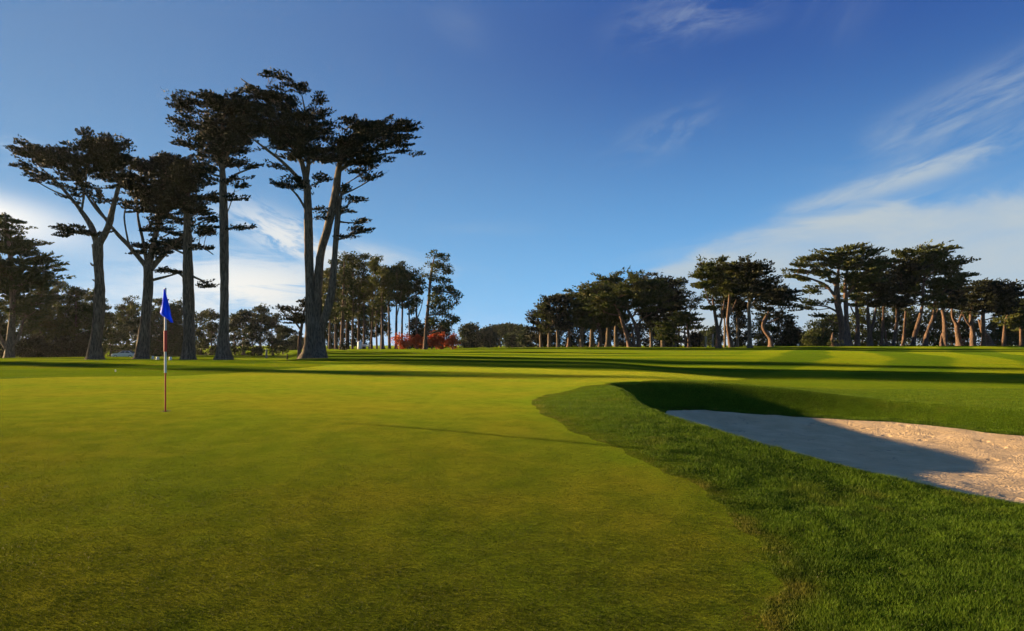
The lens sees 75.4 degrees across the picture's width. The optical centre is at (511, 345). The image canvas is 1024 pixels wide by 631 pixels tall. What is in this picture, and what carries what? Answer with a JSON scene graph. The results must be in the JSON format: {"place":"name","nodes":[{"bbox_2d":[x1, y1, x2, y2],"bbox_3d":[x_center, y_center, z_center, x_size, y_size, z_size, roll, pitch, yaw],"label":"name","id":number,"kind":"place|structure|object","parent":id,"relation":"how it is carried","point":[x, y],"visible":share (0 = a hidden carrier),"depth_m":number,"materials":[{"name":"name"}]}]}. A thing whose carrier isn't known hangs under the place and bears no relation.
{"place":"outdoors","nodes":[
{"label":"outdoors","id":0,"kind":"place"},
{"bbox_2d":[0,398,782,630],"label":"grass","id":1,"kind":"structure","parent":0,"point":[336,596],"depth_m":4.78,"materials":[{"name":"green plant"}]},
{"bbox_2d":[0,345,1023,630],"bbox_3d":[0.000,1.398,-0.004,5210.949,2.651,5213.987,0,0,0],"label":"ground","id":2,"kind":"structure","parent":0,"point":[904,369],"depth_m":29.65,"materials":[{"name":"green plant"}]},
{"bbox_2d":[5,312,44,355],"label":"pine tree","id":3,"kind":"object","parent":2,"relation":"on","point":[25,332],"visible":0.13,"depth_m":95.75,"materials":[{"name":"green plant"}]},
{"bbox_2d":[15,332,52,357],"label":"bush","id":4,"kind":"object","parent":2,"relation":"on","point":[33,341],"visible":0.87,"depth_m":91.51,"materials":[{"name":"green plant"}]},
{"bbox_2d":[0,212,76,357],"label":"cypress tree","id":5,"kind":"object","parent":2,"relation":"on","point":[16,281],"visible":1,"depth_m":82.25,"materials":[{"name":"green plant"}]},
{"bbox_2d":[24,287,64,352],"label":"pine tree","id":6,"kind":"object","parent":2,"relation":"on","point":[50,329],"visible":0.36,"depth_m":98.42,"materials":[{"name":"green plant"}]},
{"bbox_2d":[37,335,79,356],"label":"bush","id":7,"kind":"object","parent":2,"relation":"on","point":[64,343],"visible":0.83,"depth_m":91.57,"materials":[{"name":"green plant"}]},
{"bbox_2d":[44,278,81,347],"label":"pine tree","id":8,"kind":"object","parent":2,"relation":"on","point":[59,286],"visible":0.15,"depth_m":101.52,"materials":[{"name":"green plant"}]},
{"bbox_2d":[50,285,92,353],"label":"pine tree","id":9,"kind":"object","parent":2,"relation":"on","point":[75,312],"visible":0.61,"depth_m":99.42,"materials":[{"name":"green plant"}]},
{"bbox_2d":[5,126,140,359],"bbox_3d":[-35.983,-8.141,54.707,12.739,19.082,6.388,0,0,0],"label":"cypress tree","id":10,"kind":"object","parent":2,"relation":"on","point":[105,157],"visible":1,"depth_m":54.32,"materials":[{"name":"green plant"}]},
{"bbox_2d":[70,331,90,356],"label":"bush","id":11,"kind":"object","parent":2,"relation":"on","point":[81,339],"visible":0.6,"depth_m":92.62,"materials":[{"name":"green plant"}]},
{"bbox_2d":[78,287,119,355],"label":"pine tree","id":12,"kind":"object","parent":2,"relation":"on","point":[108,314],"visible":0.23,"depth_m":105.25,"materials":[{"name":"green plant"}]},
{"bbox_2d":[103,312,131,356],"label":"pine tree","id":13,"kind":"object","parent":2,"relation":"on","point":[117,335],"visible":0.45,"depth_m":149.79,"materials":[{"name":"green plant"}]},
{"bbox_2d":[107,304,139,353],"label":"pine tree","id":14,"kind":"object","parent":2,"relation":"on","point":[133,329],"visible":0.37,"depth_m":157.57,"materials":[{"name":"green plant"}]},
{"bbox_2d":[114,295,140,333],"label":"pine tree","id":15,"kind":"object","parent":2,"relation":"on","point":[122,307],"visible":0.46,"depth_m":164.93,"materials":[{"name":"green plant"}]},
{"bbox_2d":[89,150,205,358],"bbox_3d":[-31.535,-8.062,58.438,8.789,18.907,7.385,0,0,0],"label":"cypress tree","id":16,"kind":"object","parent":2,"relation":"on","point":[137,187],"visible":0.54,"depth_m":57.01,"materials":[{"name":"green plant"}]},
{"bbox_2d":[150,297,182,355],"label":"pine tree","id":17,"kind":"object","parent":2,"relation":"on","point":[175,333],"visible":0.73,"depth_m":154.15,"materials":[{"name":"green plant"}]},
{"bbox_2d":[144,154,219,359],"bbox_3d":[-27.359,-7.544,55.474,7.051,17.875,5.870,0,0,0],"label":"cypress tree","id":18,"kind":"object","parent":2,"relation":"on","point":[187,181],"visible":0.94,"depth_m":55.60,"materials":[{"name":"green plant"}]},
{"bbox_2d":[167,297,200,355],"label":"pine tree","id":19,"kind":"object","parent":2,"relation":"on","point":[180,305],"visible":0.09,"depth_m":160.97,"materials":[{"name":"green plant"}]},
{"bbox_2d":[195,310,214,354],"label":"pine tree","id":20,"kind":"object","parent":2,"relation":"on","point":[201,334],"visible":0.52,"depth_m":169.66,"materials":[{"name":"green plant"}]},
{"bbox_2d":[197,308,219,355],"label":"pine tree","id":21,"kind":"object","parent":2,"relation":"on","point":[211,327],"visible":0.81,"depth_m":165.35,"materials":[{"name":"green plant"}]},
{"bbox_2d":[162,84,268,359],"bbox_3d":[-23.981,-9.902,55.124,8.324,22.605,6.726,0,0,0],"label":"cypress tree","id":22,"kind":"object","parent":2,"relation":"on","point":[223,131],"visible":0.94,"depth_m":53.83,"materials":[{"name":"green plant"}]},
{"bbox_2d":[229,312,245,354],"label":"pine tree","id":23,"kind":"object","parent":2,"relation":"on","point":[235,343],"visible":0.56,"depth_m":171.62,"materials":[{"name":"green plant"}]},
{"bbox_2d":[229,309,258,354],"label":"pine tree","id":24,"kind":"object","parent":2,"relation":"on","point":[244,316],"visible":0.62,"depth_m":167.20,"materials":[{"name":"green plant"}]},
{"bbox_2d":[240,322,265,355],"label":"pine tree","id":25,"kind":"object","parent":2,"relation":"on","point":[253,335],"visible":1,"depth_m":159.43,"materials":[{"name":"green plant"}]},
{"bbox_2d":[247,302,271,354],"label":"pine tree","id":26,"kind":"object","parent":2,"relation":"on","point":[262,310],"visible":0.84,"depth_m":164.30,"materials":[{"name":"green plant"}]},
{"bbox_2d":[261,313,287,354],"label":"pine tree","id":27,"kind":"object","parent":2,"relation":"on","point":[272,342],"visible":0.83,"depth_m":169.35,"materials":[{"name":"green plant"}]},
{"bbox_2d":[274,324,294,353],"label":"pine tree","id":28,"kind":"object","parent":2,"relation":"on","point":[283,337],"visible":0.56,"depth_m":178.80,"materials":[{"name":"green plant"}]},
{"bbox_2d":[272,297,322,357],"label":"cypress tree","id":29,"kind":"object","parent":2,"relation":"on","point":[296,318],"visible":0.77,"depth_m":87.49,"materials":[{"name":"green plant"}]},
{"bbox_2d":[236,67,425,358],"bbox_3d":[-15.027,-10.784,54.717,15.743,24.139,5.827,0,0,-8],"label":"cypress tree","id":30,"kind":"object","parent":2,"relation":"on","point":[283,130],"visible":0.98,"depth_m":54.49,"materials":[{"name":"green plant"}]},
{"bbox_2d":[322,267,339,348],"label":"pine tree","id":31,"kind":"object","parent":2,"relation":"on","point":[326,273],"visible":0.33,"depth_m":115.75,"materials":[{"name":"green plant"}]},
{"bbox_2d":[333,271,357,348],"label":"tree","id":32,"kind":"object","parent":2,"relation":"on","point":[348,334],"visible":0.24,"depth_m":137.71,"materials":[{"name":"green plant"}]},
{"bbox_2d":[332,251,361,348],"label":"pine tree","id":33,"kind":"object","parent":2,"relation":"on","point":[345,276],"visible":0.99,"depth_m":112.01,"materials":[{"name":"green plant"}]},
{"bbox_2d":[344,251,365,348],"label":"pine tree","id":34,"kind":"object","parent":2,"relation":"on","point":[352,263],"visible":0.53,"depth_m":118.07,"materials":[{"name":"green plant"}]},
{"bbox_2d":[354,253,372,348],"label":"pine tree","id":35,"kind":"object","parent":2,"relation":"on","point":[363,314],"visible":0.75,"depth_m":118.74,"materials":[{"name":"green plant"}]},
{"bbox_2d":[356,288,386,348],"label":"tree","id":36,"kind":"object","parent":2,"relation":"on","point":[369,327],"visible":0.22,"depth_m":137.22,"materials":[{"name":"green plant"}]},
{"bbox_2d":[358,256,386,348],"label":"pine tree","id":37,"kind":"object","parent":2,"relation":"on","point":[372,267],"visible":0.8,"depth_m":114.15,"materials":[{"name":"green plant"}]},
{"bbox_2d":[368,254,387,348],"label":"pine tree","id":38,"kind":"object","parent":2,"relation":"on","point":[381,259],"visible":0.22,"depth_m":122.00,"materials":[{"name":"green plant"}]},
{"bbox_2d":[368,264,397,348],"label":"pine tree","id":39,"kind":"object","parent":2,"relation":"on","point":[386,280],"visible":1,"depth_m":107.74,"materials":[{"name":"green plant"}]},
{"bbox_2d":[373,299,394,345],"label":"tree","id":40,"kind":"object","parent":2,"relation":"on","point":[385,324],"visible":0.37,"depth_m":137.49,"materials":[{"name":"green plant"}]},
{"bbox_2d":[0,364,786,630],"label":"putting green","id":41,"kind":"object","parent":2,"relation":"on","point":[371,389],"visible":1,"depth_m":6.19,"materials":[{"name":"green plant"}]},
{"bbox_3d":[-6.193,1.177,11.845,0.170,0.004,0.170,0,0,0],"label":"golf hole","id":42,"kind":"object","parent":41,"relation":"on","visible":0},
{"bbox_2d":[160,288,172,410],"bbox_3d":[-6.175,0.127,11.823,0.242,2.309,0.097,0,0,0],"label":"golf flag","id":43,"kind":"object","parent":42,"relation":"in","point":[165,312],"visible":0.95,"depth_m":11.83,"materials":[{"name":"blue fabric"}]},
{"bbox_2d":[387,266,413,348],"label":"pine tree","id":44,"kind":"object","parent":2,"relation":"on","point":[398,295],"visible":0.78,"depth_m":117.05,"materials":[{"name":"green plant"}]},
{"bbox_2d":[396,269,420,348],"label":"pine tree","id":45,"kind":"object","parent":2,"relation":"on","point":[409,275],"visible":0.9,"depth_m":118.17,"materials":[{"name":"green plant"}]},
{"bbox_2d":[405,317,428,347],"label":"tree","id":46,"kind":"object","parent":2,"relation":"on","point":[420,329],"visible":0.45,"depth_m":134.48,"materials":[{"name":"green plant"}]},
{"bbox_2d":[407,267,427,348],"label":"pine tree","id":47,"kind":"object","parent":2,"relation":"on","point":[417,288],"visible":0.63,"depth_m":120.82,"materials":[{"name":"green plant"}]},
{"bbox_2d":[422,249,463,348],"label":"pine tree","id":48,"kind":"object","parent":2,"relation":"on","point":[436,300],"visible":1,"depth_m":103.53,"materials":[{"name":"green plant"}]},
{"bbox_2d":[457,323,475,347],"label":"tree","id":49,"kind":"object","parent":2,"relation":"on","point":[466,333],"visible":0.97,"depth_m":229.01,"materials":[{"name":"green plant"}]},
{"bbox_2d":[477,334,501,347],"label":"tree","id":50,"kind":"object","parent":2,"relation":"on","point":[488,340],"visible":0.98,"depth_m":229.12,"materials":[{"name":"green plant"}]},
{"bbox_2d":[500,333,523,347],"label":"tree","id":51,"kind":"object","parent":2,"relation":"on","point":[509,340],"visible":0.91,"depth_m":218.87,"materials":[{"name":"green plant"}]},
{"bbox_2d":[516,324,535,347],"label":"tree","id":52,"kind":"object","parent":2,"relation":"on","point":[523,333],"visible":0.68,"depth_m":199.14,"materials":[{"name":"green plant"}]},
{"bbox_2d":[525,302,551,346],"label":"cypress tree","id":53,"kind":"object","parent":2,"relation":"on","point":[537,321],"visible":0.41,"depth_m":143.90,"materials":[{"name":"green plant"}]},
{"bbox_2d":[524,331,560,346],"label":"bush","id":54,"kind":"object","parent":2,"relation":"on","point":[534,337],"visible":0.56,"depth_m":163.09,"materials":[{"name":"green plant"}]},
{"bbox_2d":[533,293,564,346],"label":"cypress tree","id":55,"kind":"object","parent":2,"relation":"on","point":[548,330],"visible":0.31,"depth_m":141.56,"materials":[{"name":"green plant"}]},
{"bbox_2d":[534,293,573,346],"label":"cypress tree","id":56,"kind":"object","parent":2,"relation":"on","point":[555,301],"visible":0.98,"depth_m":139.35,"materials":[{"name":"green plant"}]},
{"bbox_2d":[550,321,587,346],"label":"bush","id":57,"kind":"object","parent":2,"relation":"on","point":[574,341],"visible":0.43,"depth_m":163.24,"materials":[{"name":"green plant"}]},
{"bbox_2d":[560,280,606,346],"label":"cypress tree","id":58,"kind":"object","parent":2,"relation":"on","point":[575,313],"visible":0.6,"depth_m":139.41,"materials":[{"name":"green plant"}]},
{"bbox_2d":[572,280,623,346],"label":"cypress tree","id":59,"kind":"object","parent":2,"relation":"on","point":[598,319],"visible":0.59,"depth_m":137.83,"materials":[{"name":"green plant"}]},
{"bbox_2d":[583,326,613,346],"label":"bush","id":60,"kind":"object","parent":2,"relation":"on","point":[603,330],"visible":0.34,"depth_m":163.20,"materials":[{"name":"green plant"}]},
{"bbox_2d":[589,271,630,346],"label":"cypress tree","id":61,"kind":"object","parent":2,"relation":"on","point":[613,279],"visible":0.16,"depth_m":143.50,"materials":[{"name":"green plant"}]},
{"bbox_2d":[610,318,641,346],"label":"tree","id":62,"kind":"object","parent":2,"relation":"on","point":[621,341],"visible":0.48,"depth_m":163.40,"materials":[{"name":"green plant"}]},
{"bbox_2d":[578,269,676,346],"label":"cypress tree","id":63,"kind":"object","parent":2,"relation":"on","point":[639,293],"visible":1,"depth_m":132.07,"materials":[{"name":"green plant"}]},
{"bbox_2d":[630,318,666,346],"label":"tree","id":64,"kind":"object","parent":2,"relation":"on","point":[645,340],"visible":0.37,"depth_m":163.44,"materials":[{"name":"green plant"}]},
{"bbox_2d":[629,271,676,346],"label":"cypress tree","id":65,"kind":"object","parent":2,"relation":"on","point":[654,315],"visible":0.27,"depth_m":148.04,"materials":[{"name":"green plant"}]},
{"bbox_2d":[639,275,689,346],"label":"cypress tree","id":66,"kind":"object","parent":2,"relation":"on","point":[677,297],"visible":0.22,"depth_m":150.25,"materials":[{"name":"green plant"}]},
{"bbox_2d":[662,279,695,346],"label":"cypress tree","id":67,"kind":"object","parent":2,"relation":"on","point":[684,300],"visible":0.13,"depth_m":154.99,"materials":[{"name":"green plant"}]},
{"bbox_2d":[648,310,711,346],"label":"cypress tree","id":68,"kind":"object","parent":2,"relation":"on","point":[686,318],"visible":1,"depth_m":125.29,"materials":[{"name":"green plant"}]},
{"bbox_2d":[675,277,704,346],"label":"tree","id":69,"kind":"object","parent":2,"relation":"on","point":[693,305],"visible":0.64,"depth_m":155.04,"materials":[{"name":"green plant"}]},
{"bbox_2d":[682,329,704,346],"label":"bush","id":70,"kind":"object","parent":2,"relation":"on","point":[696,339],"visible":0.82,"depth_m":163.29,"materials":[{"name":"green plant"}]},
{"bbox_2d":[688,254,732,347],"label":"cypress tree","id":71,"kind":"object","parent":2,"relation":"on","point":[709,272],"visible":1,"depth_m":99.81,"materials":[{"name":"green plant"}]},
{"bbox_2d":[703,324,726,346],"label":"tree","id":72,"kind":"object","parent":2,"relation":"on","point":[710,332],"visible":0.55,"depth_m":234.09,"materials":[{"name":"green plant"}]},
{"bbox_2d":[707,291,742,346],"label":"cypress tree","id":73,"kind":"object","parent":2,"relation":"on","point":[719,302],"visible":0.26,"depth_m":117.34,"materials":[{"name":"green plant"}]},
{"bbox_2d":[712,252,755,346],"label":"cypress tree","id":74,"kind":"object","parent":2,"relation":"on","point":[726,288],"visible":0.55,"depth_m":103.46,"materials":[{"name":"green plant"}]},
{"bbox_2d":[723,313,754,345],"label":"bush","id":75,"kind":"object","parent":2,"relation":"on","point":[742,321],"visible":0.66,"depth_m":149.40,"materials":[{"name":"green plant"}]},
{"bbox_2d":[726,286,757,346],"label":"cypress tree","id":76,"kind":"object","parent":2,"relation":"on","point":[738,310],"visible":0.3,"depth_m":119.59,"materials":[{"name":"green plant"}]},
{"bbox_2d":[723,256,782,347],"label":"cypress tree","id":77,"kind":"object","parent":2,"relation":"on","point":[751,280],"visible":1,"depth_m":96.20,"materials":[{"name":"green plant"}]},
{"bbox_2d":[746,312,777,345],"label":"bush","id":78,"kind":"object","parent":2,"relation":"on","point":[760,337],"visible":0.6,"depth_m":149.22,"materials":[{"name":"green plant"}]},
{"bbox_2d":[751,279,807,346],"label":"cypress tree","id":79,"kind":"object","parent":2,"relation":"on","point":[781,296],"visible":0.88,"depth_m":109.76,"materials":[{"name":"green plant"}]},
{"bbox_2d":[764,313,801,345],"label":"bush","id":80,"kind":"object","parent":2,"relation":"on","point":[777,330],"visible":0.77,"depth_m":149.27,"materials":[{"name":"green plant"}]},
{"bbox_2d":[777,319,802,345],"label":"bush","id":81,"kind":"object","parent":2,"relation":"on","point":[791,331],"visible":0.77,"depth_m":149.25,"materials":[{"name":"green plant"}]},
{"bbox_2d":[799,328,830,345],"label":"bush","id":82,"kind":"object","parent":2,"relation":"on","point":[815,338],"visible":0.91,"depth_m":168.81,"materials":[{"name":"green plant"}]},
{"bbox_2d":[802,317,838,345],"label":"cypress tree","id":83,"kind":"object","parent":2,"relation":"on","point":[819,324],"visible":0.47,"depth_m":171.51,"materials":[{"name":"green plant"}]},
{"bbox_2d":[651,405,1023,503],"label":"grass","id":84,"kind":"structure","parent":2,"relation":"on","point":[665,409],"depth_m":17.70,"materials":[{"name":"green plant"}]},
{"bbox_2d":[781,242,896,345],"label":"cypress tree","id":85,"kind":"object","parent":2,"relation":"on","point":[839,259],"visible":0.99,"depth_m":131.71,"materials":[{"name":"green plant"}]},
{"bbox_2d":[666,410,1023,503],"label":"bunker sand","id":86,"kind":"structure","parent":2,"relation":"on","point":[965,461],"depth_m":14.30,"materials":[{"name":"beige sand"}]},
{"bbox_2d":[840,269,879,345],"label":"cypress tree","id":87,"kind":"object","parent":2,"relation":"on","point":[857,304],"visible":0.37,"depth_m":135.32,"materials":[{"name":"green plant"}]},
{"bbox_2d":[849,307,876,345],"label":"bush","id":88,"kind":"object","parent":2,"relation":"on","point":[862,326],"visible":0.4,"depth_m":179.52,"materials":[{"name":"green plant"}]},
{"bbox_2d":[855,254,909,345],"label":"cypress tree","id":89,"kind":"object","parent":2,"relation":"on","point":[885,287],"visible":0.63,"depth_m":135.04,"materials":[{"name":"green plant"}]},
{"bbox_2d":[862,306,902,345],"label":"bush","id":90,"kind":"object","parent":2,"relation":"on","point":[876,336],"visible":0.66,"depth_m":176.35,"materials":[{"name":"green plant"}]},
{"bbox_2d":[873,272,913,345],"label":"cypress tree","id":91,"kind":"object","parent":2,"relation":"on","point":[883,329],"visible":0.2,"depth_m":140.86,"materials":[{"name":"green plant"}]},
{"bbox_2d":[878,308,918,345],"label":"bush","id":92,"kind":"object","parent":2,"relation":"on","point":[912,321],"visible":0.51,"depth_m":177.34,"materials":[{"name":"green plant"}]},
{"bbox_2d":[875,257,933,345],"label":"cypress tree","id":93,"kind":"object","parent":2,"relation":"on","point":[905,279],"visible":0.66,"depth_m":139.19,"materials":[{"name":"green plant"}]},
{"bbox_2d":[898,305,932,345],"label":"bush","id":94,"kind":"object","parent":2,"relation":"on","point":[909,314],"visible":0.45,"depth_m":179.26,"materials":[{"name":"green plant"}]},
{"bbox_2d":[891,239,972,345],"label":"cypress tree","id":95,"kind":"object","parent":2,"relation":"on","point":[935,255],"visible":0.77,"depth_m":138.69,"materials":[{"name":"green plant"}]},
{"bbox_2d":[912,308,953,345],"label":"bush","id":96,"kind":"object","parent":2,"relation":"on","point":[934,334],"visible":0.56,"depth_m":177.16,"materials":[{"name":"green plant"}]},
{"bbox_2d":[925,277,973,345],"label":"cypress tree","id":97,"kind":"object","parent":2,"relation":"on","point":[953,294],"visible":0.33,"depth_m":142.87,"materials":[{"name":"green plant"}]},
{"bbox_2d":[922,255,980,345],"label":"cypress tree","id":98,"kind":"object","parent":2,"relation":"on","point":[942,283],"visible":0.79,"depth_m":139.63,"materials":[{"name":"green plant"}]},
{"bbox_2d":[938,309,968,345],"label":"bush","id":99,"kind":"object","parent":2,"relation":"on","point":[948,314],"visible":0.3,"depth_m":179.68,"materials":[{"name":"green plant"}]},
{"bbox_2d":[939,285,975,345],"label":"cypress tree","id":100,"kind":"object","parent":2,"relation":"on","point":[959,341],"visible":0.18,"depth_m":151.74,"materials":[{"name":"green plant"}]},
{"bbox_2d":[951,311,991,345],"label":"bush","id":101,"kind":"object","parent":2,"relation":"on","point":[965,334],"visible":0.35,"depth_m":177.38,"materials":[{"name":"green plant"}]},
{"bbox_2d":[955,277,1006,345],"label":"cypress tree","id":102,"kind":"object","parent":2,"relation":"on","point":[974,307],"visible":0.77,"depth_m":147.58,"materials":[{"name":"green plant"}]},
{"bbox_2d":[959,278,1023,345],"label":"cypress tree","id":103,"kind":"object","parent":2,"relation":"on","point":[1002,302],"visible":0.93,"depth_m":146.25,"materials":[{"name":"green plant"}]},
{"bbox_2d":[978,316,1009,345],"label":"bush","id":104,"kind":"object","parent":2,"relation":"on","point":[993,326],"visible":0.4,"depth_m":175.57,"materials":[{"name":"green plant"}]},
{"bbox_2d":[990,296,1023,345],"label":"cypress tree","id":105,"kind":"object","parent":2,"relation":"on","point":[1009,320],"visible":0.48,"depth_m":155.50,"materials":[{"name":"green plant"}]},
{"bbox_2d":[991,322,1023,345],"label":"bush","id":106,"kind":"object","parent":2,"relation":"on","point":[1009,338],"visible":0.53,"depth_m":171.41,"materials":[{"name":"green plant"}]},
{"bbox_2d":[0,0,1023,345],"label":"sky","id":107,"kind":"structure","parent":0,"point":[563,142],"materials":[{"name":"blue"}]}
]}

